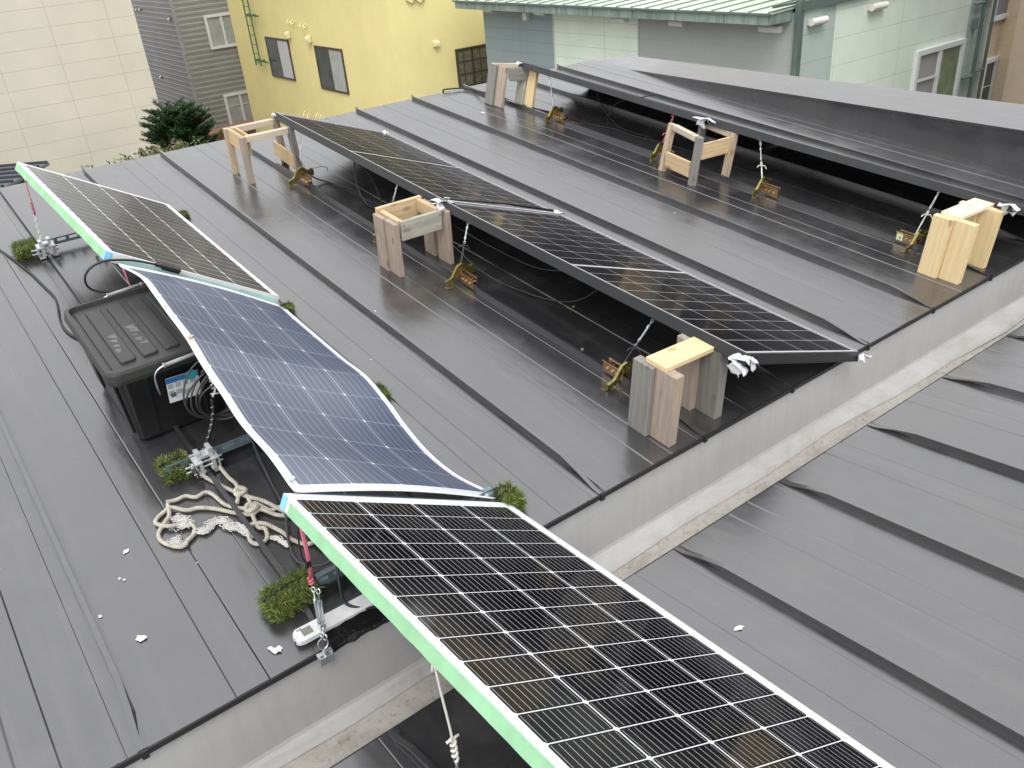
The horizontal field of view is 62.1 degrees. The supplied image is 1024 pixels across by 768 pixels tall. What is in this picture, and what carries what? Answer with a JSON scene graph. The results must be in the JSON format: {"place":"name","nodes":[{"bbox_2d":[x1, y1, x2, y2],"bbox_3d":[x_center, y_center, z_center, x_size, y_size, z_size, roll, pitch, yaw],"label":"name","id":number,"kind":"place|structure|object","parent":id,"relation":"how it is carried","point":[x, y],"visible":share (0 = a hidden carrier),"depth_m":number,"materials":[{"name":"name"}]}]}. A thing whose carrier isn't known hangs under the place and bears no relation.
{"place":"outdoors","nodes":[
{"label":"outdoors","id":0,"kind":"place"},
{"bbox_2d":[0,161,49,187],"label":"shed","id":1,"kind":"structure","parent":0,"point":[10,175],"depth_m":16.60,"materials":[{"name":"metal"}]},
{"bbox_2d":[0,0,160,173],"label":"apartment block","id":2,"kind":"structure","parent":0,"point":[77,89],"depth_m":22.16,"materials":[{"name":"beige tile"}]},
{"bbox_2d":[131,0,252,139],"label":"ribbed house","id":3,"kind":"structure","parent":0,"point":[191,50],"depth_m":32.61,"materials":[{"name":"grey metal"}]},
{"bbox_2d":[203,12,236,49],"bbox_3d":[-10.924,-13.385,32.163,1.260,1.190,0.080,-24,34,-30],"label":"window","id":4,"kind":"structure","parent":3,"relation":"in","point":[219,28],"depth_m":32.10,"materials":[{"name":"white plastic"}]},
{"bbox_2d":[223,90,252,131],"bbox_3d":[-10.629,-10.516,33.799,1.260,2.120,0.080,-24,34,-30],"label":"window","id":5,"kind":"structure","parent":3,"relation":"in","point":[237,104],"depth_m":33.48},
{"bbox_2d":[227,0,487,132],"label":"stucco house","id":6,"kind":"structure","parent":0,"point":[315,59],"depth_m":23.75,"materials":[{"name":"yellow paint"}]},
{"bbox_2d":[264,36,295,80],"bbox_3d":[-7.512,-10.551,27.529,0.050,1.240,1.820,-24,34,-30],"label":"window","id":7,"kind":"structure","parent":6,"relation":"in","point":[278,49],"depth_m":27.49,"materials":[{"name":"grey glass"}]},
{"bbox_2d":[313,45,349,94],"bbox_3d":[-5.295,-9.223,24.923,0.050,1.240,1.780,-24,34,-30],"label":"window","id":8,"kind":"structure","parent":6,"relation":"in","point":[330,61],"depth_m":24.88,"materials":[{"name":"grey glass"}]},
{"bbox_2d":[455,44,487,87],"bbox_3d":[-1.010,-8.195,23.642,1.080,2.260,0.060,-24,34,-30],"label":"window","id":9,"kind":"structure","parent":6,"relation":"in","point":[471,62],"depth_m":23.30,"materials":[{"name":"black glass"}]},
{"bbox_2d":[452,0,997,98],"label":"green house","id":10,"kind":"structure","parent":0,"point":[933,46],"depth_m":16.80,"materials":[{"name":"grey"}]},
{"bbox_2d":[910,38,966,95],"bbox_3d":[8.865,-6.303,17.787,1.800,1.510,0.090,-24,34,-30],"label":"window","id":11,"kind":"structure","parent":10,"relation":"in","point":[945,60],"depth_m":17.69,"materials":[{"name":"white glass"}]},
{"bbox_2d":[975,0,1023,104],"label":"tan house","id":12,"kind":"structure","parent":0,"point":[1003,79],"depth_m":20.67,"materials":[{"name":"beige paint"}]},
{"bbox_2d":[980,56,999,99],"bbox_3d":[11.886,-7.267,21.116,1.180,1.660,0.080,-24,34,-30],"label":"window","id":13,"kind":"structure","parent":12,"relation":"in","point":[991,63],"depth_m":20.84,"materials":[{"name":"white glass"}]},
{"bbox_2d":[989,0,1008,21],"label":"window","id":14,"kind":"structure","parent":12,"relation":"in","point":[1002,5],"depth_m":20.07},
{"label":"ground","id":15,"kind":"structure","parent":0,"visible":0},
{"bbox_2d":[113,147,167,162],"bbox_3d":[-5.290,-1.275,13.828,1.195,5.080,1.211,-12,30,-12],"label":"leafy shrub","id":16,"kind":"object","parent":15,"relation":"on","point":[128,158],"visible":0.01,"depth_m":12.69,"materials":[{"name":"green plant"}]},
{"bbox_2d":[141,136,218,153],"bbox_3d":[-4.872,-1.454,14.056,1.314,5.103,1.237,-24,34,-30],"label":"leafy shrub","id":17,"kind":"object","parent":15,"relation":"on","point":[179,145],"visible":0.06,"depth_m":12.93,"materials":[{"name":"green plant"}]},
{"bbox_2d":[138,95,224,155],"bbox_3d":[-5.587,-2.510,15.748,1.683,5.402,1.628,-24,34,-30],"label":"conifer tree","id":18,"kind":"object","parent":15,"relation":"on","point":[182,120],"visible":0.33,"depth_m":14.46,"materials":[{"name":"green plant"}]},
{"bbox_2d":[209,119,255,140],"bbox_3d":[-9.370,-9.418,32.611,0.677,1.570,5.440,18,36,35],"label":"board fence","id":19,"kind":"object","parent":15,"relation":"on","point":[216,130],"visible":0.03,"depth_m":31.41,"materials":[{"name":"brown wood"}]},
{"bbox_2d":[0,55,1023,767],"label":"roof","id":20,"kind":"structure","parent":15,"relation":"on","point":[842,543],"depth_m":2.83,"materials":[{"name":"metal"}]},
{"bbox_2d":[9,236,39,260],"bbox_3d":[-2.298,-0.637,4.025,0.148,0.088,0.157,-24,40,-30],"label":"turf sleeve","id":21,"kind":"object","parent":20,"relation":"on","point":[22,249],"visible":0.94,"depth_m":3.99,"materials":[{"name":"green plant"}]},
{"bbox_2d":[0,249,75,337],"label":"cable","id":22,"kind":"object","parent":20,"relation":"on","point":[50,292],"visible":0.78,"depth_m":3.70,"materials":[{"name":"black rubber"}]},
{"bbox_2d":[31,236,58,259],"bbox_3d":[-2.198,-0.641,3.990,0.116,0.085,0.062,-24,40,-30],"label":"seam clamp","id":23,"kind":"object","parent":20,"relation":"on","point":[41,254],"visible":1,"depth_m":3.98,"materials":[{"name":"metal"}]},
{"bbox_2d":[42,232,81,246],"bbox_3d":[-1.995,-0.774,4.184,0.606,0.034,0.032,-24,40,-30],"label":"slotted rail","id":24,"kind":"object","parent":20,"relation":"on","point":[56,241],"visible":0.29,"depth_m":4.08,"materials":[{"name":"grey metal"}]},
{"bbox_2d":[136,635,146,641],"bbox_3d":[-0.932,0.636,2.130,0.029,0.005,0.022,20,39,27],"label":"paper scrap","id":25,"kind":"object","parent":20,"relation":"on","point":[141,638],"visible":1,"depth_m":2.13,"materials":[{"name":"white paper"}]},
{"bbox_2d":[64,282,224,439],"bbox_3d":[-1.248,-0.085,2.943,0.385,0.299,0.617,-24,40,-30],"label":"storage box","id":26,"kind":"object","parent":20,"relation":"on","point":[137,348],"visible":0.74,"depth_m":2.78,"materials":[{"name":"black plastic"}]},
{"bbox_2d":[182,361,234,419],"bbox_3d":[-0.940,0.013,2.769,0.260,0.230,0.070,-24,40,-30],"label":"cable coil","id":27,"kind":"object","parent":26,"relation":"hanging from","point":[218,416],"visible":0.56,"depth_m":2.71,"materials":[{"name":"grey rubber"}]},
{"bbox_2d":[189,398,214,480],"bbox_3d":[-0.986,0.173,2.679,0.055,0.156,0.247,-4,29,3],"label":"sleeved cable","id":28,"kind":"object","parent":27,"relation":"hanging from","point":[207,439],"visible":0.74,"depth_m":2.75,"materials":[{"name":"black plastic"}]},
{"bbox_2d":[15,162,279,303],"bbox_3d":[-1.632,-0.684,3.731,0.649,0.418,1.317,-24,40,-30],"label":"solar panel","id":29,"kind":"object","parent":20,"relation":"on","point":[104,222],"visible":0.88,"depth_m":3.61,"materials":[{"name":"dark photovoltaic cells"},{"name":"white frame"},{"name":"pale green plastic"}]},
{"bbox_2d":[24,179,40,238],"bbox_3d":[-2.231,-0.829,3.950,0.014,0.296,0.092,-12,30,-11],"label":"pink cord tie","id":30,"kind":"object","parent":29,"relation":"hanging from","point":[33,209],"visible":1,"depth_m":3.95,"materials":[{"name":"fabric"}]},
{"bbox_2d":[84,259,154,292],"bbox_3d":[-1.410,-0.377,3.085,0.251,0.172,0.045,-23,34,-28],"label":"cable","id":31,"kind":"object","parent":29,"relation":"attached to","point":[100,262],"visible":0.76,"depth_m":3.05,"materials":[{"name":"rubber"}]},
{"bbox_2d":[120,262,130,285],"bbox_3d":[-1.385,-0.308,3.126,0.062,0.286,0.014,18,37,35],"label":"pink cord tie","id":32,"kind":"object","parent":29,"relation":"hanging from","point":[125,275],"visible":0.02,"depth_m":3.09,"materials":[{"name":"fabric"}]},
{"bbox_2d":[154,447,192,485],"bbox_3d":[-1.052,0.260,2.657,0.128,0.078,0.121,-24,40,-30],"label":"turf sleeve","id":33,"kind":"object","parent":20,"relation":"on","point":[173,475],"visible":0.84,"depth_m":2.63,"materials":[{"name":"green plant"}]},
{"bbox_2d":[178,209,190,218],"bbox_3d":[-1.689,-0.873,4.371,0.072,0.042,0.084,-24,40,-30],"label":"turf sleeve","id":34,"kind":"object","parent":20,"relation":"on","point":[184,213],"visible":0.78,"depth_m":4.36,"materials":[{"name":"green plant"}]},
{"bbox_2d":[185,442,222,477],"bbox_3d":[-0.966,0.236,2.646,0.116,0.085,0.062,-24,40,-30],"label":"seam clamp","id":35,"kind":"object","parent":20,"relation":"on","point":[214,460],"visible":0.94,"depth_m":2.63,"materials":[{"name":"metal"}]},
{"bbox_2d":[164,434,251,472],"bbox_3d":[-0.805,0.140,2.787,0.686,0.034,0.047,-24,40,-30],"label":"slotted rail","id":36,"kind":"object","parent":20,"relation":"on","point":[232,444],"visible":0.38,"depth_m":2.70,"materials":[{"name":"grey metal"}]},
{"bbox_2d":[153,464,313,548],"bbox_3d":[-0.820,0.395,2.458,0.322,0.076,0.536,-39,44,-45],"label":"knotted rope","id":37,"kind":"object","parent":20,"relation":"on","point":[250,508],"visible":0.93,"depth_m":2.47,"materials":[{"name":"fabric"}]},
{"bbox_2d":[223,118,302,183],"bbox_3d":[-1.428,-1.345,4.860,0.342,0.266,0.284,-24,40,-30],"label":"wooden prop","id":38,"kind":"object","parent":20,"relation":"on","point":[237,136],"visible":0.95,"depth_m":4.80,"materials":[{"name":"brown wood"}]},
{"bbox_2d":[268,645,281,653],"bbox_3d":[-0.583,0.654,2.089,0.036,0.008,0.022,-8,29,-6],"label":"paper scrap","id":39,"kind":"object","parent":20,"relation":"on","point":[275,650],"visible":1,"depth_m":2.09,"materials":[{"name":"white paper"}]},
{"bbox_2d":[279,300,295,312],"bbox_3d":[-0.939,-0.320,3.526,0.089,0.040,0.073,-24,40,-30],"label":"turf sleeve","id":40,"kind":"object","parent":20,"relation":"on","point":[289,306],"visible":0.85,"depth_m":3.52,"materials":[{"name":"green plant"}]},
{"bbox_2d":[256,564,323,625],"bbox_3d":[-0.577,0.545,2.204,0.171,0.086,0.110,-27,42,-33],"label":"turf sleeve","id":41,"kind":"object","parent":20,"relation":"on","point":[283,598],"visible":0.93,"depth_m":2.18,"materials":[{"name":"green plant"}]},
{"bbox_2d":[249,435,331,567],"bbox_3d":[-0.714,0.268,2.552,0.144,0.190,0.797,-21,33,-27],"label":"cable","id":42,"kind":"object","parent":20,"relation":"on","point":[296,559],"visible":0.56,"depth_m":2.43,"materials":[{"name":"black rubber"}]},
{"bbox_2d":[288,167,313,186],"bbox_3d":[-1.164,-1.153,4.720,0.167,0.088,0.151,-24,40,-30],"label":"seam bracket","id":43,"kind":"object","parent":20,"relation":"on","point":[303,175],"visible":1,"depth_m":4.72,"materials":[{"name":"gold metal"}]},
{"bbox_2d":[296,134,303,164],"bbox_3d":[-1.187,-1.297,4.729,0.049,0.211,0.089,-5,29,1],"label":"turnbuckle tie","id":44,"kind":"object","parent":43,"relation":"attached to","point":[300,163],"visible":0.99,"depth_m":4.73,"materials":[{"name":"metal"}]},
{"bbox_2d":[118,263,495,498],"bbox_3d":[-0.736,-0.049,2.769,0.608,0.427,1.524,-24,40,-30],"label":"flexible panel","id":45,"kind":"object","parent":20,"relation":"on","point":[311,410],"visible":1,"depth_m":2.62,"materials":[{"name":"plastic"}]},
{"bbox_2d":[155,262,180,273],"bbox_3d":[-1.288,-0.434,3.182,0.089,0.066,0.026,-24,40,-30],"label":"cable connector","id":46,"kind":"object","parent":45,"relation":"attached to","point":[170,268],"visible":1,"depth_m":3.18,"materials":[{"name":"black plastic"}]},
{"bbox_2d":[300,529,334,667],"bbox_3d":[-0.480,0.518,2.040,0.043,0.344,0.116,-12,30,-12],"label":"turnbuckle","id":47,"kind":"object","parent":20,"relation":"attached to","point":[327,655],"visible":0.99,"depth_m":2.07,"materials":[{"name":"metal"}]},
{"bbox_2d":[296,529,328,586],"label":"cable","id":48,"kind":"object","parent":47,"relation":"attached to","point":[302,557],"visible":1,"depth_m":2.03,"materials":[{"name":"black rubber"}]},
{"bbox_2d":[293,594,373,645],"bbox_3d":[-0.392,0.568,2.188,0.368,0.016,0.047,-24,40,-30],"label":"strip bar","id":49,"kind":"object","parent":20,"relation":"on","point":[311,631],"visible":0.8,"depth_m":2.14,"materials":[{"name":"white plastic"}]},
{"bbox_2d":[307,173,381,205],"bbox_3d":[-0.780,-1.014,4.534,0.897,0.140,0.071,19,37,36],"label":"cable","id":50,"kind":"object","parent":20,"relation":"on","point":[345,188],"visible":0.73,"depth_m":4.67,"materials":[{"name":"black rubber"}]},
{"bbox_2d":[335,565,376,609],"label":"cable","id":51,"kind":"object","parent":20,"relation":"on","point":[341,592],"visible":0.51,"depth_m":2.19,"materials":[{"name":"black rubber"}]},
{"bbox_2d":[325,608,389,652],"bbox_3d":[-0.337,0.590,2.185,0.300,0.037,0.049,-24,40,-30],"label":"plastic film","id":52,"kind":"object","parent":20,"relation":"on","point":[354,628],"visible":0.5,"depth_m":2.14,"materials":[{"name":"black plastic"}]},
{"bbox_2d":[375,382,392,398],"bbox_3d":[-0.463,0.024,2.999,0.069,0.043,0.096,-24,40,-30],"label":"turf sleeve","id":53,"kind":"object","parent":20,"relation":"on","point":[382,388],"visible":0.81,"depth_m":2.99,"materials":[{"name":"green plant"}]},
{"bbox_2d":[296,492,475,500],"bbox_3d":[-0.321,0.309,2.272,0.532,0.334,0.035,-25,35,-32],"label":"slotted rail","id":54,"kind":"object","parent":20,"relation":"on","point":[319,493],"visible":0.07,"depth_m":2.19,"materials":[{"name":"metal"}]},
{"bbox_2d":[309,486,499,586],"bbox_3d":[-0.295,0.409,2.372,0.616,0.034,0.047,-24,40,-30],"label":"slotted rail","id":55,"kind":"object","parent":20,"relation":"on","point":[327,575],"visible":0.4,"depth_m":2.27,"materials":[{"name":"grey metal"}]},
{"bbox_2d":[271,112,550,212],"bbox_3d":[-0.561,-1.187,4.565,0.767,0.296,1.770,-24,40,-30],"label":"solar panel","id":56,"kind":"object","parent":20,"relation":"on","point":[430,177],"visible":0.9,"depth_m":4.45,"materials":[{"name":"black glass"}]},
{"bbox_2d":[353,161,382,207],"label":"cable","id":57,"kind":"object","parent":56,"relation":"hanging from","point":[373,183],"visible":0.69,"depth_m":4.45,"materials":[{"name":"black rubber"}]},
{"bbox_2d":[444,197,559,213],"bbox_3d":[-0.034,-0.839,4.003,0.651,0.239,0.042,-24,40,-30],"label":"joint strip","id":58,"kind":"object","parent":56,"relation":"attached to","point":[502,206],"visible":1,"depth_m":3.99,"materials":[{"name":"silver metal"}]},
{"bbox_2d":[373,195,453,277],"bbox_3d":[-0.443,-0.660,3.805,0.280,0.269,0.222,-24,40,-30],"label":"wooden prop","id":59,"kind":"object","parent":20,"relation":"on","point":[410,218],"visible":0.99,"depth_m":3.76,"materials":[{"name":"brown wood"}]},
{"bbox_2d":[451,223,559,270],"bbox_3d":[-0.013,-0.612,3.721,0.762,0.188,0.023,13,34,29],"label":"cable","id":60,"kind":"object","parent":59,"relation":"attached to","point":[504,253],"visible":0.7,"depth_m":3.75,"materials":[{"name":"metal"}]},
{"bbox_2d":[445,263,477,289],"bbox_3d":[-0.210,-0.471,3.676,0.167,0.088,0.151,-24,40,-30],"label":"seam bracket","id":61,"kind":"object","parent":20,"relation":"on","point":[464,274],"visible":1,"depth_m":3.68,"materials":[{"name":"gold metal"}]},
{"bbox_2d":[459,224,468,262],"bbox_3d":[-0.201,-0.621,3.672,0.045,0.190,0.111,16,36,33],"label":"turnbuckle tie","id":62,"kind":"object","parent":61,"relation":"attached to","point":[464,242],"visible":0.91,"depth_m":3.68,"materials":[{"name":"metal"}]},
{"bbox_2d":[488,479,526,511],"bbox_3d":[-0.012,0.334,2.504,0.113,0.078,0.118,-24,40,-30],"label":"turf sleeve","id":63,"kind":"object","parent":20,"relation":"on","point":[509,494],"visible":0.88,"depth_m":2.49,"materials":[{"name":"green plant"}]},
{"bbox_2d":[280,493,894,767],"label":"solar panel","id":64,"kind":"object","parent":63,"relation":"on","point":[535,644],"visible":1,"depth_m":1.68,"materials":[{"name":"black glass"}]},
{"bbox_2d":[434,668,453,743],"bbox_3d":[-0.128,0.581,1.558,0.006,0.202,0.036,-22,33,-27],"label":"hanging cord","id":65,"kind":"object","parent":64,"relation":"hanging from","point":[443,702],"visible":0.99,"depth_m":1.55,"materials":[{"name":"white fabric"}]},
{"bbox_2d":[431,665,459,767],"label":"cord knot","id":66,"kind":"object","parent":64,"relation":"hanging from","point":[454,755],"visible":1,"depth_m":1.60,"materials":[{"name":"fabric"}]},
{"bbox_2d":[484,63,538,107],"bbox_3d":[-0.004,-2.070,5.896,0.164,0.297,0.414,-75,72,-59],"label":"wooden prop","id":67,"kind":"object","parent":20,"relation":"on","point":[526,79],"visible":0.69,"depth_m":5.87,"materials":[{"name":"grey wood"}]},
{"bbox_2d":[452,244,596,301],"bbox_3d":[0.041,-0.472,3.635,0.799,0.154,0.112,13,34,29],"label":"cable","id":68,"kind":"object","parent":20,"relation":"on","point":[521,290],"visible":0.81,"depth_m":3.62,"materials":[{"name":"black rubber"}]},
{"bbox_2d":[544,106,565,122],"bbox_3d":[0.293,-1.783,5.610,0.167,0.088,0.151,-24,40,-30],"label":"seam bracket","id":69,"kind":"object","parent":20,"relation":"on","point":[557,113],"visible":1,"depth_m":5.61,"materials":[{"name":"gold metal"}]},
{"bbox_2d":[549,77,553,105],"bbox_3d":[0.261,-1.935,5.630,0.019,0.219,0.135,-9,29,-7],"label":"turnbuckle tie","id":70,"kind":"object","parent":69,"relation":"attached to","point":[551,92],"visible":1,"depth_m":5.63,"materials":[{"name":"metal"}]},
{"bbox_2d":[442,88,692,152],"bbox_3d":[0.329,-1.802,5.701,0.142,0.238,2.162,-31,38,-38],"label":"cable","id":71,"kind":"object","parent":20,"relation":"on","point":[582,121],"visible":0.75,"depth_m":5.51,"materials":[{"name":"black rubber"}]},
{"bbox_2d":[601,357,632,390],"bbox_3d":[0.379,-0.050,3.032,0.167,0.088,0.151,-24,40,-30],"label":"seam bracket","id":72,"kind":"object","parent":20,"relation":"on","point":[616,370],"visible":0.81,"depth_m":3.02,"materials":[{"name":"gold metal"}]},
{"bbox_2d":[624,319,653,361],"bbox_3d":[0.456,-0.159,2.953,0.137,0.191,0.037,3,30,15],"label":"turnbuckle tie","id":73,"kind":"object","parent":72,"relation":"attached to","point":[641,336],"visible":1,"depth_m":2.96,"materials":[{"name":"metal"}]},
{"bbox_2d":[596,91,659,142],"bbox_3d":[0.733,-1.703,5.422,0.067,0.241,0.906,-16,31,-19],"label":"cable","id":74,"kind":"object","parent":20,"relation":"on","point":[618,125],"visible":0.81,"depth_m":5.46,"materials":[{"name":"black rubber"}]},
{"bbox_2d":[608,94,654,126],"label":"cable","id":75,"kind":"object","parent":20,"relation":"on","point":[622,101],"visible":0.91,"depth_m":5.48,"materials":[{"name":"black rubber"}]},
{"bbox_2d":[515,61,776,136],"bbox_3d":[0.835,-1.817,5.459,0.736,0.294,1.803,-24,40,-30],"label":"solar panel","id":76,"kind":"object","parent":20,"relation":"on","point":[701,120],"visible":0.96,"depth_m":5.21,"materials":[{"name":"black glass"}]},
{"bbox_2d":[443,202,871,377],"bbox_3d":[0.476,-0.452,3.444,0.764,0.305,1.776,-24,40,-30],"label":"solar panel","id":77,"kind":"object","parent":20,"relation":"on","point":[739,332],"visible":1,"depth_m":3.23,"materials":[{"name":"black glass"}]},
{"bbox_2d":[450,197,553,211],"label":"joint cable","id":78,"kind":"object","parent":77,"relation":"on","point":[495,202],"visible":1,"depth_m":3.98,"materials":[{"name":"black rubber"}]},
{"bbox_2d":[649,142,674,160],"bbox_3d":[0.883,-1.361,4.965,0.167,0.088,0.151,-24,40,-30],"label":"seam bracket","id":79,"kind":"object","parent":20,"relation":"on","point":[658,149],"visible":0.48,"depth_m":4.96,"materials":[{"name":"gold metal"}]},
{"bbox_2d":[628,333,728,446],"bbox_3d":[0.544,0.006,2.775,0.284,0.280,0.181,-24,40,-30],"label":"wooden prop","id":80,"kind":"object","parent":20,"relation":"on","point":[687,373],"visible":0.91,"depth_m":2.73,"materials":[{"name":"grey wood"}]},
{"bbox_2d":[658,123,738,185],"bbox_3d":[1.026,-1.289,4.700,0.297,0.298,0.332,-17,31,-21],"label":"wooden prop","id":81,"kind":"object","parent":20,"relation":"on","point":[726,146],"visible":0.86,"depth_m":4.61,"materials":[{"name":"beige wood"}]},
{"bbox_2d":[734,625,743,630],"bbox_3d":[0.545,0.585,2.038,0.027,0.004,0.012,-5,29,0],"label":"paper scrap","id":82,"kind":"object","parent":20,"relation":"on","point":[739,627],"visible":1,"depth_m":2.04,"materials":[{"name":"white paper"}]},
{"bbox_2d":[752,177,780,198],"bbox_3d":[1.338,-1.036,4.467,0.167,0.088,0.151,-24,40,-30],"label":"seam bracket","id":83,"kind":"object","parent":20,"relation":"on","point":[765,185],"visible":1,"depth_m":4.46,"materials":[{"name":"gold metal"}]},
{"bbox_2d":[757,139,766,177],"bbox_3d":[1.310,-1.176,4.478,0.046,0.225,0.106,-12,30,-12],"label":"turnbuckle tie","id":84,"kind":"object","parent":83,"relation":"attached to","point":[761,164],"visible":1,"depth_m":4.48,"materials":[{"name":"metal"}]},
{"bbox_2d":[708,119,1023,216],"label":"solar panel","id":85,"kind":"object","parent":20,"relation":"on","point":[1013,209],"visible":0.99,"depth_m":4.04,"materials":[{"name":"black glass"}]},
{"bbox_2d":[895,229,928,252],"bbox_3d":[1.842,-0.676,3.916,0.167,0.088,0.151,-24,40,-30],"label":"seam bracket","id":86,"kind":"object","parent":20,"relation":"on","point":[910,239],"visible":0.96,"depth_m":3.92,"materials":[{"name":"gold metal"}]},
{"bbox_2d":[914,192,939,234],"bbox_3d":[1.901,-0.788,3.868,0.119,0.229,0.044,-3,29,4],"label":"turnbuckle tie","id":87,"kind":"object","parent":86,"relation":"attached to","point":[930,207],"visible":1,"depth_m":3.87,"materials":[{"name":"metal"}]},
{"bbox_2d":[917,198,1004,284],"bbox_3d":[1.946,-0.626,3.669,0.312,0.280,0.185,-24,40,-30],"label":"wooden prop","id":88,"kind":"object","parent":20,"relation":"on","point":[961,234],"visible":1,"depth_m":3.62,"materials":[{"name":"beige wood"}]},
{"label":"seam bracket","id":89,"kind":"object","parent":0,"visible":0},
{"bbox_2d":[392,184,397,202],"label":"turnbuckle tie","id":90,"kind":"object","parent":89,"relation":"attached to","point":[396,188],"visible":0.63,"depth_m":4.07,"materials":[{"name":"metal"}]}
]}

